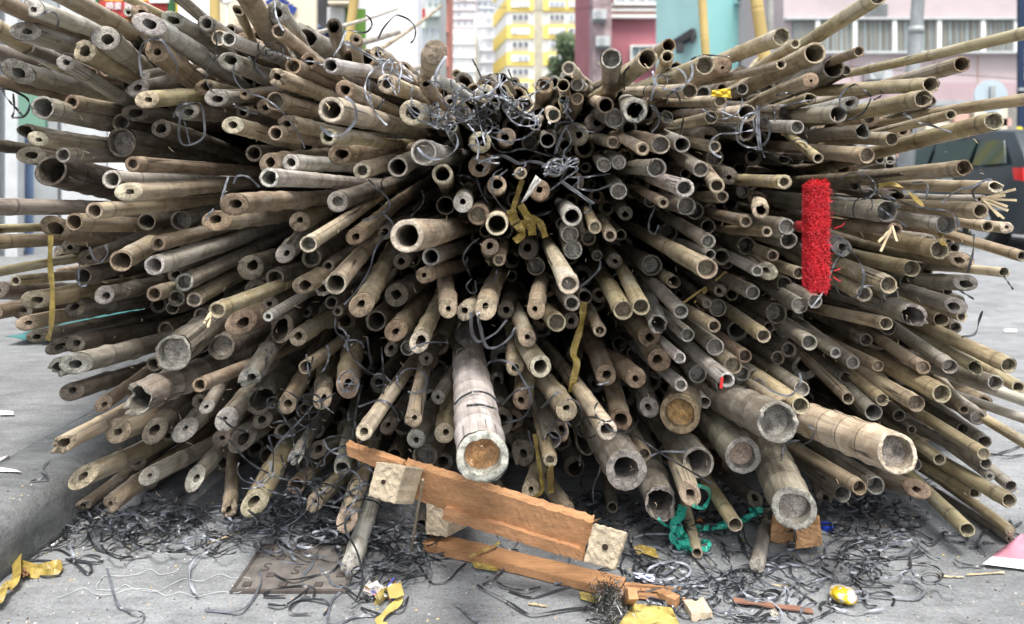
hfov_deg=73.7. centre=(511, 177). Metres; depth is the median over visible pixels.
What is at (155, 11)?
bamboo pole
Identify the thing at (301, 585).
plastic strap
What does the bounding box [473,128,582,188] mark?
strap tangle
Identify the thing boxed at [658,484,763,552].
green ribbon
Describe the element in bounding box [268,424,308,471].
plastic strap
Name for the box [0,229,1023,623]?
road
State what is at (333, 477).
bamboo pole
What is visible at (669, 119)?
plastic strap
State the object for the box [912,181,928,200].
plastic strap
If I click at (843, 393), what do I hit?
bamboo pole
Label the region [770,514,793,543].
timber block
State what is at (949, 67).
bamboo pole
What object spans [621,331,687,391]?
bamboo pole
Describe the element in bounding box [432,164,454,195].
bamboo pole
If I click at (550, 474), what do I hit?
yellow tape
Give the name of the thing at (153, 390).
bamboo pole
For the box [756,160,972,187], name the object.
bamboo pole
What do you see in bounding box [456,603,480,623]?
plastic strap
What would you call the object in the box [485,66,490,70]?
window
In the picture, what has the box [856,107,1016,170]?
street shop
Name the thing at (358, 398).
plastic strap
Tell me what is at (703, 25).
scaffold pole
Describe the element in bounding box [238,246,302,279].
bamboo pole
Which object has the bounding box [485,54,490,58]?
window
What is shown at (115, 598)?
plastic strap
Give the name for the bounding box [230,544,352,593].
manhole cover
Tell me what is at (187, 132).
plastic strap
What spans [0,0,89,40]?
bamboo pole
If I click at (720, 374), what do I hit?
bamboo pole
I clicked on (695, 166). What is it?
bamboo pole
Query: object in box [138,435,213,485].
bamboo pole
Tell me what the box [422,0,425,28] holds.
hanging sign
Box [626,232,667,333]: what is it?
bamboo pole
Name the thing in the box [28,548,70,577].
plastic strap
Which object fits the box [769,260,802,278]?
bamboo pole
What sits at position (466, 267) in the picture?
plastic strap
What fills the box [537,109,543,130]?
plastic strap
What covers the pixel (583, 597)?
yellow tape
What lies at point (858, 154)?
bamboo pole
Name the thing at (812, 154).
bamboo pole
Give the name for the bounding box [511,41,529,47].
window
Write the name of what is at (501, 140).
plastic strap
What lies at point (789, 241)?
bamboo pole
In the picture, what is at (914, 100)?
bamboo pole
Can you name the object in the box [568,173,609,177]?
plastic strap
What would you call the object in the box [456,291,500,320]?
bamboo pole
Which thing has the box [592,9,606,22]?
air conditioner
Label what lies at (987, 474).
bamboo pole
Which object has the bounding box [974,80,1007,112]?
traffic sign
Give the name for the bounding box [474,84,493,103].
bamboo pole
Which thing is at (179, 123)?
plastic strap
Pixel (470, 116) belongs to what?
strap tangle
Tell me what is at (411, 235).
bamboo pole
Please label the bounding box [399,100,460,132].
bamboo pole
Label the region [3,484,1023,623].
grit
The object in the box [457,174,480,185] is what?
plastic strap
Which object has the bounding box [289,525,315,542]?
plastic strap
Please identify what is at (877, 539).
plastic strap
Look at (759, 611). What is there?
plastic strap
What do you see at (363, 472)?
bamboo pole
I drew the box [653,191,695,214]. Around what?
bamboo pole
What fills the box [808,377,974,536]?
bamboo pole
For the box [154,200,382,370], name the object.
bamboo pole
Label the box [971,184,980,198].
plastic strap
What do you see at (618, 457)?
bamboo pole
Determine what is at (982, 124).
bamboo pole
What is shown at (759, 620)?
plastic strap
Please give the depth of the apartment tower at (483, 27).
170.00 m
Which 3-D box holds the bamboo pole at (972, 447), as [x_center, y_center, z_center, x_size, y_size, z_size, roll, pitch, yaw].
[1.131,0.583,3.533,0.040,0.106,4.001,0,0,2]
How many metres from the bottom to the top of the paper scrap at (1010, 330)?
0.003 m
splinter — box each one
[126,513,204,553]
[205,531,242,544]
[528,602,546,606]
[938,575,963,577]
[966,571,1004,575]
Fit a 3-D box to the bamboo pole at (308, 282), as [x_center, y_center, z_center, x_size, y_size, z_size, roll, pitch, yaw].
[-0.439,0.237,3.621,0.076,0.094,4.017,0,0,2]
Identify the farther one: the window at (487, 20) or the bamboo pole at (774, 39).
the window at (487, 20)
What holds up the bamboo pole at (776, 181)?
on the bamboo pole mass
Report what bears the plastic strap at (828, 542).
on the road
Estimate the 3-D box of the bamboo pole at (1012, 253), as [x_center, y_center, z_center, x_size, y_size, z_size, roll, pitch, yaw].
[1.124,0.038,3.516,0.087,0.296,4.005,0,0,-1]
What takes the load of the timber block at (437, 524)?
on the timber plank
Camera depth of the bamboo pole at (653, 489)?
1.69 m
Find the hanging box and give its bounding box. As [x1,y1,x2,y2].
[327,1,348,32]
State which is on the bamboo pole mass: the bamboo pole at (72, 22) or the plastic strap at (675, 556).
the bamboo pole at (72, 22)
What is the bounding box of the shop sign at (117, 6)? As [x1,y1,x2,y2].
[95,0,177,21]
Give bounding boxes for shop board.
[220,0,317,191]
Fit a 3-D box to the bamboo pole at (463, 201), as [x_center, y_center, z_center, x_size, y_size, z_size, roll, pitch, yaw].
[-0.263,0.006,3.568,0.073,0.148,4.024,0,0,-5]
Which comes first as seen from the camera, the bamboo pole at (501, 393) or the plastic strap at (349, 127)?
the plastic strap at (349, 127)
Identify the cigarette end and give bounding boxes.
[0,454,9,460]
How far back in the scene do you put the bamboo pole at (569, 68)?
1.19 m
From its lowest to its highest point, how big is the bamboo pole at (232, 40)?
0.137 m
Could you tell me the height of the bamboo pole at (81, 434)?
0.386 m
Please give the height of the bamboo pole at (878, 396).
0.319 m
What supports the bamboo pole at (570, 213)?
on the bamboo pole mass
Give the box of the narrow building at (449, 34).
[446,0,452,79]
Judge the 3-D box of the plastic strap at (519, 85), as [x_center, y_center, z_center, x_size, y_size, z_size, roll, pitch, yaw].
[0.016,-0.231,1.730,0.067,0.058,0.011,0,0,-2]
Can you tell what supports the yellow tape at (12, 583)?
on the road
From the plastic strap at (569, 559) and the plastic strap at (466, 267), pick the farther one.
the plastic strap at (466, 267)
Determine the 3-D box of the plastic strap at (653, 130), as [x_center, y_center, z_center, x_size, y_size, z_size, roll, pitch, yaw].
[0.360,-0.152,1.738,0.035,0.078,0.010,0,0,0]
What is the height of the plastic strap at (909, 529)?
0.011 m
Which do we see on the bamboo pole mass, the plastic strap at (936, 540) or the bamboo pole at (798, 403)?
the bamboo pole at (798, 403)
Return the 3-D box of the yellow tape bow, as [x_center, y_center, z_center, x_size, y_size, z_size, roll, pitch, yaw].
[0.039,0.084,1.713,0.107,0.162,0.029,0,0,0]
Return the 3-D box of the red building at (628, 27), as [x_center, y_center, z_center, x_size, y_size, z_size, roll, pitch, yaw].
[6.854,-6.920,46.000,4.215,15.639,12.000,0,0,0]
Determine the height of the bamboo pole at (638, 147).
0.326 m
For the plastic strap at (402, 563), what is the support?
on the road
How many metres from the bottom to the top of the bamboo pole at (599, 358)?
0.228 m
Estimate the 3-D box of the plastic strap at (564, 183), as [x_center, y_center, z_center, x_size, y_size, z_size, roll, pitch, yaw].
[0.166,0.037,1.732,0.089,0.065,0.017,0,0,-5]
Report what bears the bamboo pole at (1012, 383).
on the bamboo pole mass
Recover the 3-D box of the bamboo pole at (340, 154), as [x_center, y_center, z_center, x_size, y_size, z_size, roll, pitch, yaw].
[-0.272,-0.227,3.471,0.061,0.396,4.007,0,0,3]
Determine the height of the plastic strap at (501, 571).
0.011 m
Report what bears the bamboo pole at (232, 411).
on the bamboo pole mass
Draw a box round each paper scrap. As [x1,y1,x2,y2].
[0,410,13,414]
[0,467,20,471]
[521,175,540,202]
[633,572,654,582]
[1003,329,1016,331]
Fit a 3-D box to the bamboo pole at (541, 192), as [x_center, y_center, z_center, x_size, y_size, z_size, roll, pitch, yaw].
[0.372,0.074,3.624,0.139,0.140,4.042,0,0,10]
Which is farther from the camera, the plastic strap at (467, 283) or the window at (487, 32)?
the window at (487, 32)
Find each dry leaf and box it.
[21,567,29,576]
[633,545,644,554]
[768,608,779,617]
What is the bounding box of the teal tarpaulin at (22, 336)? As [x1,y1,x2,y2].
[5,309,141,341]
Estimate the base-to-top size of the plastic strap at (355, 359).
0.166 m
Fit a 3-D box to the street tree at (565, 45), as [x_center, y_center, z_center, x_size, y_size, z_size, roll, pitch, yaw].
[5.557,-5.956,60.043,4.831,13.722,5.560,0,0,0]
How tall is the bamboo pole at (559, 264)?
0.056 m
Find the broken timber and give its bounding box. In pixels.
[346,440,627,569]
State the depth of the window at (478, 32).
169.90 m
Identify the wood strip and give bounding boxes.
[733,597,813,613]
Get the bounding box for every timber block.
[426,503,466,536]
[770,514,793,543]
[795,515,821,548]
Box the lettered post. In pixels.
[1016,0,1023,128]
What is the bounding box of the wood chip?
[684,597,712,621]
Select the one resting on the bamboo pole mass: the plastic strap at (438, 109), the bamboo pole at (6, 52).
the bamboo pole at (6, 52)
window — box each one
[422,28,425,48]
[428,28,431,41]
[434,28,437,39]
[460,34,464,39]
[460,47,464,53]
[460,61,464,66]
[476,18,481,22]
[476,30,481,34]
[485,18,490,22]
[485,30,490,34]
[485,42,490,46]
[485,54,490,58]
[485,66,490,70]
[511,1,529,6]
[511,14,529,20]
[511,28,529,33]
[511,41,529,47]
[511,55,529,61]
[511,69,529,74]
[520,82,529,88]
[549,1,564,6]
[549,14,564,20]
[549,28,564,33]
[549,41,555,47]
[568,1,574,6]
[568,14,574,20]
[568,28,574,33]
[613,0,655,4]
[629,45,655,61]
[793,20,819,39]
[820,20,856,50]
[857,20,896,50]
[897,20,941,50]
[942,20,985,50]
[986,20,1016,50]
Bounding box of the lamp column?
[897,0,924,192]
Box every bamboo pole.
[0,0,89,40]
[0,19,71,75]
[0,44,52,70]
[0,59,197,130]
[0,75,266,143]
[0,198,141,215]
[0,223,42,232]
[0,233,63,248]
[0,253,80,275]
[0,299,26,318]
[9,22,157,67]
[10,270,76,285]
[15,308,104,330]
[21,276,136,307]
[24,0,99,36]
[27,131,390,201]
[31,96,266,149]
[35,155,121,200]
[40,216,120,247]
[47,356,67,376]
[50,402,125,453]
[52,0,199,68]
[56,55,135,106]
[56,147,126,162]
[59,328,177,374]
[59,349,206,400]
[64,294,150,317]
[65,95,209,130]
[65,316,177,351]
[66,213,246,232]
[68,412,218,489]
[74,40,207,104]
[85,190,317,218]
[90,26,229,137]
[94,193,420,303]
[94,366,159,412]
[102,170,332,189]
[103,422,216,512]
[105,401,194,443]
[108,127,250,165]
[109,190,237,271]
[114,177,262,200]
[122,0,163,17]
[122,343,260,415]
[125,156,417,181]
[131,5,237,138]
[131,12,254,88]
[135,88,205,107]
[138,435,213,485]
[144,221,289,275]
[145,40,208,88]
[150,225,245,250]
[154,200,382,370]
[161,11,243,56]
[171,189,271,230]
[172,388,235,442]
[173,0,257,63]
[175,226,293,290]
[176,104,237,121]
[185,444,228,492]
[192,327,341,392]
[195,79,240,94]
[197,15,280,68]
[202,202,385,230]
[204,64,420,106]
[208,312,316,359]
[209,278,294,317]
[211,30,292,54]
[215,339,289,431]
[218,52,319,103]
[220,189,404,215]
[221,31,400,106]
[222,116,299,149]
[225,294,328,334]
[228,388,308,452]
[237,0,293,70]
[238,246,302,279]
[238,317,304,386]
[240,409,305,516]
[244,346,308,414]
[257,99,297,119]
[259,147,330,170]
[259,168,431,189]
[263,290,315,321]
[266,92,367,129]
[267,0,310,59]
[268,125,333,146]
[269,68,417,139]
[271,24,322,58]
[275,212,334,262]
[278,114,415,139]
[282,154,419,173]
[285,58,337,91]
[288,389,341,464]
[288,434,337,493]
[289,173,391,231]
[289,308,347,345]
[292,211,434,294]
[298,318,365,374]
[300,52,407,105]
[300,165,425,251]
[306,431,395,512]
[313,330,336,409]
[318,97,446,143]
[320,129,417,149]
[323,58,417,79]
[325,202,436,294]
[327,165,434,211]
[328,141,416,164]
[334,373,367,475]
[336,80,399,116]
[336,326,367,398]
[336,339,403,532]
[341,487,381,573]
[346,172,434,245]
[349,183,439,317]
[353,152,405,179]
[356,353,417,440]
[377,74,431,104]
[384,285,433,341]
[385,258,452,306]
[388,151,419,177]
[390,217,475,252]
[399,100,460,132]
[405,353,429,427]
[407,362,451,447]
[409,251,474,353]
[410,139,476,165]
[416,253,484,283]
[418,75,467,129]
[420,40,446,76]
[422,240,480,265]
[431,75,488,111]
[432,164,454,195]
[434,388,454,442]
[437,260,457,317]
[448,100,482,131]
[452,270,507,482]
[453,181,474,212]
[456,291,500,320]
[460,129,490,153]
[468,146,513,176]
[468,197,498,225]
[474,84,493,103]
[475,264,508,319]
[481,238,498,266]
[483,329,512,434]
[485,197,508,235]
[495,304,551,377]
[501,281,535,346]
[501,291,523,375]
[513,313,534,409]
[522,442,546,497]
[523,284,565,331]
[527,269,549,319]
[527,465,574,508]
[529,180,558,202]
[531,406,557,466]
[532,385,561,447]
[534,373,577,420]
[536,342,646,490]
[537,337,616,439]
[539,229,578,293]
[547,330,568,441]
[550,223,581,258]
[554,197,581,225]
[558,329,646,387]
[562,61,592,84]
[574,316,615,385]
[582,48,657,107]
[582,247,632,319]
[585,107,623,127]
[589,95,613,113]
[594,83,697,99]
[598,334,631,430]
[600,48,622,102]
[605,300,659,346]
[607,130,649,155]
[609,158,666,177]
[610,213,717,278]
[611,245,649,314]
[613,241,662,275]
[616,55,714,102]
[617,94,647,122]
[618,321,670,370]
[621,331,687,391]
[623,129,669,153]
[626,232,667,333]
[626,405,674,521]
[627,412,650,460]
[629,349,658,417]
[630,265,688,318]
[631,402,713,477]
[635,174,694,196]
[635,247,770,342]
[640,111,717,131]
[640,207,715,248]
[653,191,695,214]
[654,294,720,332]
[655,389,700,505]
[656,95,726,107]
[659,304,693,341]
[660,300,723,355]
[660,332,706,382]
[660,365,701,433]
[663,326,734,388]
[666,148,708,176]
[669,104,755,121]
[676,487,702,558]
[678,58,731,85]
[680,392,760,473]
[693,338,741,373]
[696,59,785,86]
[697,174,791,188]
[698,474,742,531]
[701,160,724,192]
[701,379,799,442]
[703,122,754,140]
[705,373,718,389]
[711,210,793,234]
[711,268,759,299]
[712,28,789,62]
[712,224,771,236]
[715,223,796,248]
[725,42,825,99]
[729,250,777,279]
[733,293,786,323]
[737,204,973,267]
[742,211,902,235]
[742,378,784,400]
[742,428,816,529]
[743,73,818,108]
[747,166,1003,193]
[749,57,823,162]
[749,350,809,396]
[749,364,809,414]
[749,498,771,572]
[750,196,768,218]
[754,189,896,222]
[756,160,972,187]
[758,120,803,133]
[761,242,872,301]
[765,140,874,163]
[766,187,956,233]
[769,205,948,259]
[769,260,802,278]
[773,318,817,350]
[774,334,854,404]
[776,241,896,293]
[777,56,844,98]
[778,259,977,290]
[782,282,821,307]
[784,439,866,495]
[785,124,870,141]
[786,0,885,55]
[786,105,846,122]
[789,452,850,502]
[790,112,1003,176]
[792,192,988,219]
[794,279,927,325]
[794,432,884,494]
[795,403,916,474]
[797,238,920,276]
[802,96,858,110]
[803,77,939,96]
[803,89,933,126]
[803,317,951,402]
[807,132,898,145]
[807,304,892,329]
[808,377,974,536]
[814,56,969,103]
[815,347,888,405]
[816,109,956,145]
[832,394,1016,507]
[836,193,986,201]
[840,381,882,420]
[846,27,1023,77]
[847,321,930,374]
[854,305,957,373]
[854,363,924,411]
[862,465,930,498]
[864,284,898,299]
[874,93,1023,125]
[877,349,1003,390]
[879,416,946,465]
[888,396,989,459]
[890,221,1023,261]
[894,319,982,375]
[897,281,967,313]
[898,360,1023,405]
[899,295,966,321]
[906,413,994,480]
[907,322,1016,372]
[917,456,980,497]
[918,262,1009,276]
[918,469,1015,535]
[953,217,993,232]
[956,390,1023,423]
[957,349,1023,392]
[979,413,1023,448]
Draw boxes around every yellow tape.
[0,553,21,602]
[21,559,62,578]
[45,235,54,340]
[469,542,499,557]
[470,561,497,570]
[532,434,543,497]
[547,464,553,492]
[568,302,586,391]
[579,591,603,603]
[638,543,658,557]
[876,182,926,209]
[938,233,947,245]
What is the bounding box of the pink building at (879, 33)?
[738,0,1016,106]
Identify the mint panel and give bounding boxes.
[19,92,47,134]
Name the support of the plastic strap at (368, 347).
attached to the bamboo pole at (347, 361)
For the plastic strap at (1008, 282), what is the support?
attached to the bamboo pole at (989, 270)
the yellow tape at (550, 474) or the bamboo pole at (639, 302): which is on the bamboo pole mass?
the bamboo pole at (639, 302)
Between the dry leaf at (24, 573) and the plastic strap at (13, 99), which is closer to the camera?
the dry leaf at (24, 573)
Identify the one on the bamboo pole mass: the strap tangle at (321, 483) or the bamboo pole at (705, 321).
the bamboo pole at (705, 321)
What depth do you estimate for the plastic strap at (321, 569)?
1.58 m
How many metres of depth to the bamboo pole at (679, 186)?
1.42 m
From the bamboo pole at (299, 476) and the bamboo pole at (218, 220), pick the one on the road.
the bamboo pole at (299, 476)
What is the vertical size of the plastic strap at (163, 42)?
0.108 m
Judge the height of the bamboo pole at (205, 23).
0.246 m
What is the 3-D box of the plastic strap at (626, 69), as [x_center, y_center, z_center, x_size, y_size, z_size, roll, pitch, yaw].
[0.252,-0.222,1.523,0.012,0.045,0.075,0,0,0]
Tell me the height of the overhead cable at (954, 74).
0.696 m
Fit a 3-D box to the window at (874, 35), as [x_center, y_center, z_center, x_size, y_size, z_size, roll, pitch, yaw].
[13.242,-5.166,24.870,1.440,1.125,0.240,0,0,0]
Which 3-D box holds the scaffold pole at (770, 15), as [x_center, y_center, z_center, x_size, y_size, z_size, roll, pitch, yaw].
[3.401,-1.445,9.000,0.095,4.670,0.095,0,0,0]
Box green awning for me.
[344,9,365,48]
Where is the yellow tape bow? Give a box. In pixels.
[506,180,548,243]
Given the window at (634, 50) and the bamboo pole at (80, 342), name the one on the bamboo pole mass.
the bamboo pole at (80, 342)
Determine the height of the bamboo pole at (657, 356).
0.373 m
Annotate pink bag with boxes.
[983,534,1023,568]
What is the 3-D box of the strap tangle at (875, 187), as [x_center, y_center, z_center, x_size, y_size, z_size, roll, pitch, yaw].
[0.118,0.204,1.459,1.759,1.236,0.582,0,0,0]
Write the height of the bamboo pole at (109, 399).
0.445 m
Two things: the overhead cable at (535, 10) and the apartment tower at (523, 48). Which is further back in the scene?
the apartment tower at (523, 48)
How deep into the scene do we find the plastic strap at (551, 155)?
1.74 m
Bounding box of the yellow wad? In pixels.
[829,584,857,604]
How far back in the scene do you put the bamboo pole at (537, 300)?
1.52 m
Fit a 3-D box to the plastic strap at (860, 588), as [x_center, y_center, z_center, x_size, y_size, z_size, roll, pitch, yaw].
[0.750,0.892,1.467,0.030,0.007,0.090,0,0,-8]
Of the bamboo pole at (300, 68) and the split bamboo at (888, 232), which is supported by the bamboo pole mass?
the bamboo pole at (300, 68)
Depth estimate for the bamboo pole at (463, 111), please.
1.64 m
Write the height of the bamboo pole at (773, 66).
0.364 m
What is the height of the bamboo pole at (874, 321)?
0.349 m
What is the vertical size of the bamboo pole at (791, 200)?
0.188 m
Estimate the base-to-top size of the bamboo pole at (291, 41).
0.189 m
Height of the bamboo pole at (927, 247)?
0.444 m
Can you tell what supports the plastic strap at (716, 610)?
on the road
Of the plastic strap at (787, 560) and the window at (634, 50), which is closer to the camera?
the plastic strap at (787, 560)
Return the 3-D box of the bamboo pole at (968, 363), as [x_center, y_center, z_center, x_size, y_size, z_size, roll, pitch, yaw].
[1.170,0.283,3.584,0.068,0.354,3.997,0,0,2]
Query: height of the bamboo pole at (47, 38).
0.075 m
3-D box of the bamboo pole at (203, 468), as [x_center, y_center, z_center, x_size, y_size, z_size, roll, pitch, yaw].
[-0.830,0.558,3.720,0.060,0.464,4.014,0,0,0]
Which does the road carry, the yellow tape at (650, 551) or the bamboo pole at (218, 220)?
the yellow tape at (650, 551)
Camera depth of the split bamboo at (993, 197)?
1.51 m
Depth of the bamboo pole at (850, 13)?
1.64 m
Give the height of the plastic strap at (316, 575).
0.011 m
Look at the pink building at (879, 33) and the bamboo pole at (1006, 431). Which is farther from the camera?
the pink building at (879, 33)
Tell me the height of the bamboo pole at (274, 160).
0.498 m
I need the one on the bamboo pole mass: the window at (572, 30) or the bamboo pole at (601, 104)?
the bamboo pole at (601, 104)
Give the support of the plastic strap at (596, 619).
on the road
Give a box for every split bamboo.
[203,312,211,327]
[683,270,741,302]
[878,225,897,251]
[980,188,1016,218]
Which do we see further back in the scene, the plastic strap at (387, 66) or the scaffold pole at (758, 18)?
the scaffold pole at (758, 18)
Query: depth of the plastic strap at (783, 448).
1.70 m
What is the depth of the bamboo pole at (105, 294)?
1.74 m
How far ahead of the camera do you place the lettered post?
14.00 m
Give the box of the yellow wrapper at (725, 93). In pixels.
[711,88,731,97]
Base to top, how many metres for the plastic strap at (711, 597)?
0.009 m
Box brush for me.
[793,177,843,295]
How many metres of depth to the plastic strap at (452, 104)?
1.54 m
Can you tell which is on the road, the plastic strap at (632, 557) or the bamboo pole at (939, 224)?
the plastic strap at (632, 557)
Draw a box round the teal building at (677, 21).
[656,0,740,69]
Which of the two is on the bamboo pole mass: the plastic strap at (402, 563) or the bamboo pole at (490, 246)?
the bamboo pole at (490, 246)
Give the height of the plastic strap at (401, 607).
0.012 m
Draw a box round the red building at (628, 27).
[575,0,655,82]
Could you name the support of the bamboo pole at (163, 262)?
on the bamboo pole mass
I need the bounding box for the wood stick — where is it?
[409,478,423,554]
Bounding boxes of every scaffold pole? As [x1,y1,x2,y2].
[209,0,219,21]
[344,0,358,49]
[698,0,709,54]
[750,0,769,61]
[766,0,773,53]
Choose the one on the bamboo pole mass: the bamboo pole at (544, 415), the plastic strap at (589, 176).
the bamboo pole at (544, 415)
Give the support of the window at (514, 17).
in the apartment tower at (523, 48)
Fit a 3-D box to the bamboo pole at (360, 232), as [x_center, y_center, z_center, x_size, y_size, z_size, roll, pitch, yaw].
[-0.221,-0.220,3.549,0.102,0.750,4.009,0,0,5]
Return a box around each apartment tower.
[453,0,477,28]
[453,29,478,82]
[474,14,493,78]
[478,0,493,13]
[493,0,574,123]
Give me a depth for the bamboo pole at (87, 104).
1.71 m
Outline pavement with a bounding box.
[0,250,155,457]
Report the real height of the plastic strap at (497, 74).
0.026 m
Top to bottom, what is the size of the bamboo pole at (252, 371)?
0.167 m
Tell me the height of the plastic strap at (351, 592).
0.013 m
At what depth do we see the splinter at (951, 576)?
1.53 m
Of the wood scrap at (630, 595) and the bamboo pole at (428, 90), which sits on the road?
the wood scrap at (630, 595)
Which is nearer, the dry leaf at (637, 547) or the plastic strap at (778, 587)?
the plastic strap at (778, 587)
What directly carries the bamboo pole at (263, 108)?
on the bamboo pole mass
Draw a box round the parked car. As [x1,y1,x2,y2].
[894,129,1023,244]
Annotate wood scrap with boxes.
[622,588,638,606]
[657,587,679,607]
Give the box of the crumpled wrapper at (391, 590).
[363,575,403,623]
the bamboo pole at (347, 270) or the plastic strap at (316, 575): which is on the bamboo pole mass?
the bamboo pole at (347, 270)
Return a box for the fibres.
[44,60,982,505]
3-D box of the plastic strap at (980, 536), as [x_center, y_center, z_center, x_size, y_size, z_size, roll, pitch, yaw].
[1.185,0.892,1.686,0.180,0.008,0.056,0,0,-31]
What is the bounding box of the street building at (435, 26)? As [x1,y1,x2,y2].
[422,0,445,76]
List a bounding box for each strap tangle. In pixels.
[29,470,452,603]
[205,1,959,502]
[217,326,447,607]
[364,46,595,159]
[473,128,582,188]
[496,475,935,557]
[583,519,957,623]
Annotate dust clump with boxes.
[581,569,641,623]
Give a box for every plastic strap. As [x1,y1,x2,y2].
[0,88,29,118]
[1,86,22,115]
[11,93,14,116]
[27,554,103,562]
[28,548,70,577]
[30,460,49,480]
[40,11,58,31]
[65,532,88,548]
[65,558,92,574]
[77,264,87,286]
[88,244,108,262]
[89,534,147,557]
[100,532,116,551]
[106,568,144,623]
[119,517,140,543]
[138,37,177,87]
[139,486,187,506]
[145,491,164,509]
[172,102,205,145]
[184,121,189,143]
[204,542,241,554]
[205,570,261,612]
[220,176,229,198]
[221,536,280,540]
[228,439,270,474]
[232,103,257,114]
[233,174,259,187]
[248,56,266,77]
[263,584,315,598]
[264,561,336,587]
[267,588,309,605]
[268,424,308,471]
[274,405,312,450]
[274,564,338,579]
[276,534,318,548]
[288,598,329,615]
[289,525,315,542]
[301,550,313,582]
[303,60,322,65]
[304,433,315,471]
[320,96,357,136]
[326,592,378,623]
[333,30,346,55]
[334,317,388,381]
[340,584,368,601]
[344,40,412,82]
[344,179,393,304]
[346,568,408,585]
[348,15,372,33]
[351,385,362,439]
[358,399,399,420]
[360,606,381,614]
[362,210,385,220]
[366,337,371,369]
[367,78,372,106]
[367,557,405,599]
[377,14,416,43]
[380,176,386,192]
[381,347,384,393]
[387,551,412,564]
[390,595,408,613]
[409,190,424,217]
[414,561,466,583]
[434,101,439,125]
[437,94,456,124]
[453,390,498,404]
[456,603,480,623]
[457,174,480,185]
[462,238,479,264]
[465,257,470,275]
[466,278,476,293]
[466,403,496,409]
[469,311,507,342]
[472,59,483,83]
[476,178,488,203]
[476,312,515,348]
[476,584,608,613]
[482,549,518,584]
[485,73,500,81]
[485,270,497,283]
[486,359,531,422]
[487,131,512,144]
[487,154,546,176]
[491,142,550,156]
[491,168,506,210]
[496,581,540,590]
[501,385,533,404]
[505,76,530,97]
[509,586,570,597]
[513,130,534,140]
[525,205,552,215]
[528,431,534,448]
[530,77,554,94]
[536,79,548,85]
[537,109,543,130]
[541,391,557,407]
[544,142,571,156]
[550,166,578,190]
[554,121,571,130]
[554,124,568,153]
[554,557,570,584]
[561,180,594,204]
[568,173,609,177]
[579,261,600,287]
[581,183,613,191]
[586,618,614,623]
[617,428,712,484]
[622,552,651,572]
[623,66,629,90]
[626,525,639,582]
[633,546,679,559]
[647,103,659,132]
[648,208,659,234]
[649,70,654,100]
[650,445,686,456]
[651,108,679,128]
[652,557,681,574]
[663,580,719,600]
[666,91,683,134]
[681,548,768,596]
[691,54,729,59]
[703,564,740,585]
[708,604,743,612]
[719,568,816,603]
[722,115,735,128]
[723,529,746,551]
[730,607,764,618]
[734,117,770,147]
[734,609,778,622]
[742,528,751,547]
[743,575,768,589]
[752,119,765,157]
[755,373,801,396]
[756,104,761,149]
[757,574,801,588]
[766,557,793,563]
[767,541,789,556]
[781,440,799,458]
[789,564,818,589]
[790,138,808,149]
[795,559,819,567]
[799,425,814,445]
[820,567,838,583]
[824,531,852,554]
[824,553,925,560]
[839,84,871,114]
[842,516,880,533]
[843,582,876,606]
[844,526,880,561]
[846,97,871,120]
[850,573,888,586]
[865,591,895,605]
[870,580,925,599]
[872,551,924,570]
[876,528,932,540]
[897,531,943,543]
[903,112,952,133]
[911,515,929,528]
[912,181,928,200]
[941,179,991,202]
[941,531,968,543]
[954,559,982,567]
[959,290,973,299]
[962,311,982,337]
[966,234,974,272]
[969,541,994,548]
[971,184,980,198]
[977,529,1019,555]
[990,453,1023,456]
[993,445,1019,453]
[1003,275,1013,289]
[1009,519,1021,525]
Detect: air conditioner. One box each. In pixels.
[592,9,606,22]
[595,36,609,48]
[864,64,892,80]
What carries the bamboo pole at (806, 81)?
on the bamboo pole mass
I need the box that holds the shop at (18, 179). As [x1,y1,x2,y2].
[0,0,421,256]
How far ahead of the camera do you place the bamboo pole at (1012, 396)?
1.61 m
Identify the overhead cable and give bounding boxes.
[461,0,611,10]
[849,66,1016,78]
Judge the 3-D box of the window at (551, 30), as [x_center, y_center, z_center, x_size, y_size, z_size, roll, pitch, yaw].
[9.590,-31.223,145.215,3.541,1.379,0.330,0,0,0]
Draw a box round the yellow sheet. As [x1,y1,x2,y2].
[619,604,678,623]
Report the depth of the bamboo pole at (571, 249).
1.63 m
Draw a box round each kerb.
[0,415,158,581]
[86,395,159,456]
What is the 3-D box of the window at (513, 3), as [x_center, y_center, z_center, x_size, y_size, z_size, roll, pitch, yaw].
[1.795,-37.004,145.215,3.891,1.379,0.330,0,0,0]
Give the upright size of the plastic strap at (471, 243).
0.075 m
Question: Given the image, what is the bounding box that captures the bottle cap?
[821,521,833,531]
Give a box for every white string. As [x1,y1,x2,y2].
[57,587,247,597]
[96,574,250,590]
[97,569,176,583]
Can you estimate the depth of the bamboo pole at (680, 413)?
1.66 m
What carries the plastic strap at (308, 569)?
on the manhole cover
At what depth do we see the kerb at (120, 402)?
2.26 m
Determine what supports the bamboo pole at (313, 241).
on the bamboo pole mass
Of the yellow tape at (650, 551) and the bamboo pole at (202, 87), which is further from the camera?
the bamboo pole at (202, 87)
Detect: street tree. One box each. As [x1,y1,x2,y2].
[545,55,563,76]
[548,30,574,77]
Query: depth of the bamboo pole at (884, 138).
1.71 m
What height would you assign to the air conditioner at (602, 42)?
0.655 m
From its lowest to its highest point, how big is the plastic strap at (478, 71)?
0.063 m
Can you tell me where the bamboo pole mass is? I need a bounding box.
[0,5,1016,542]

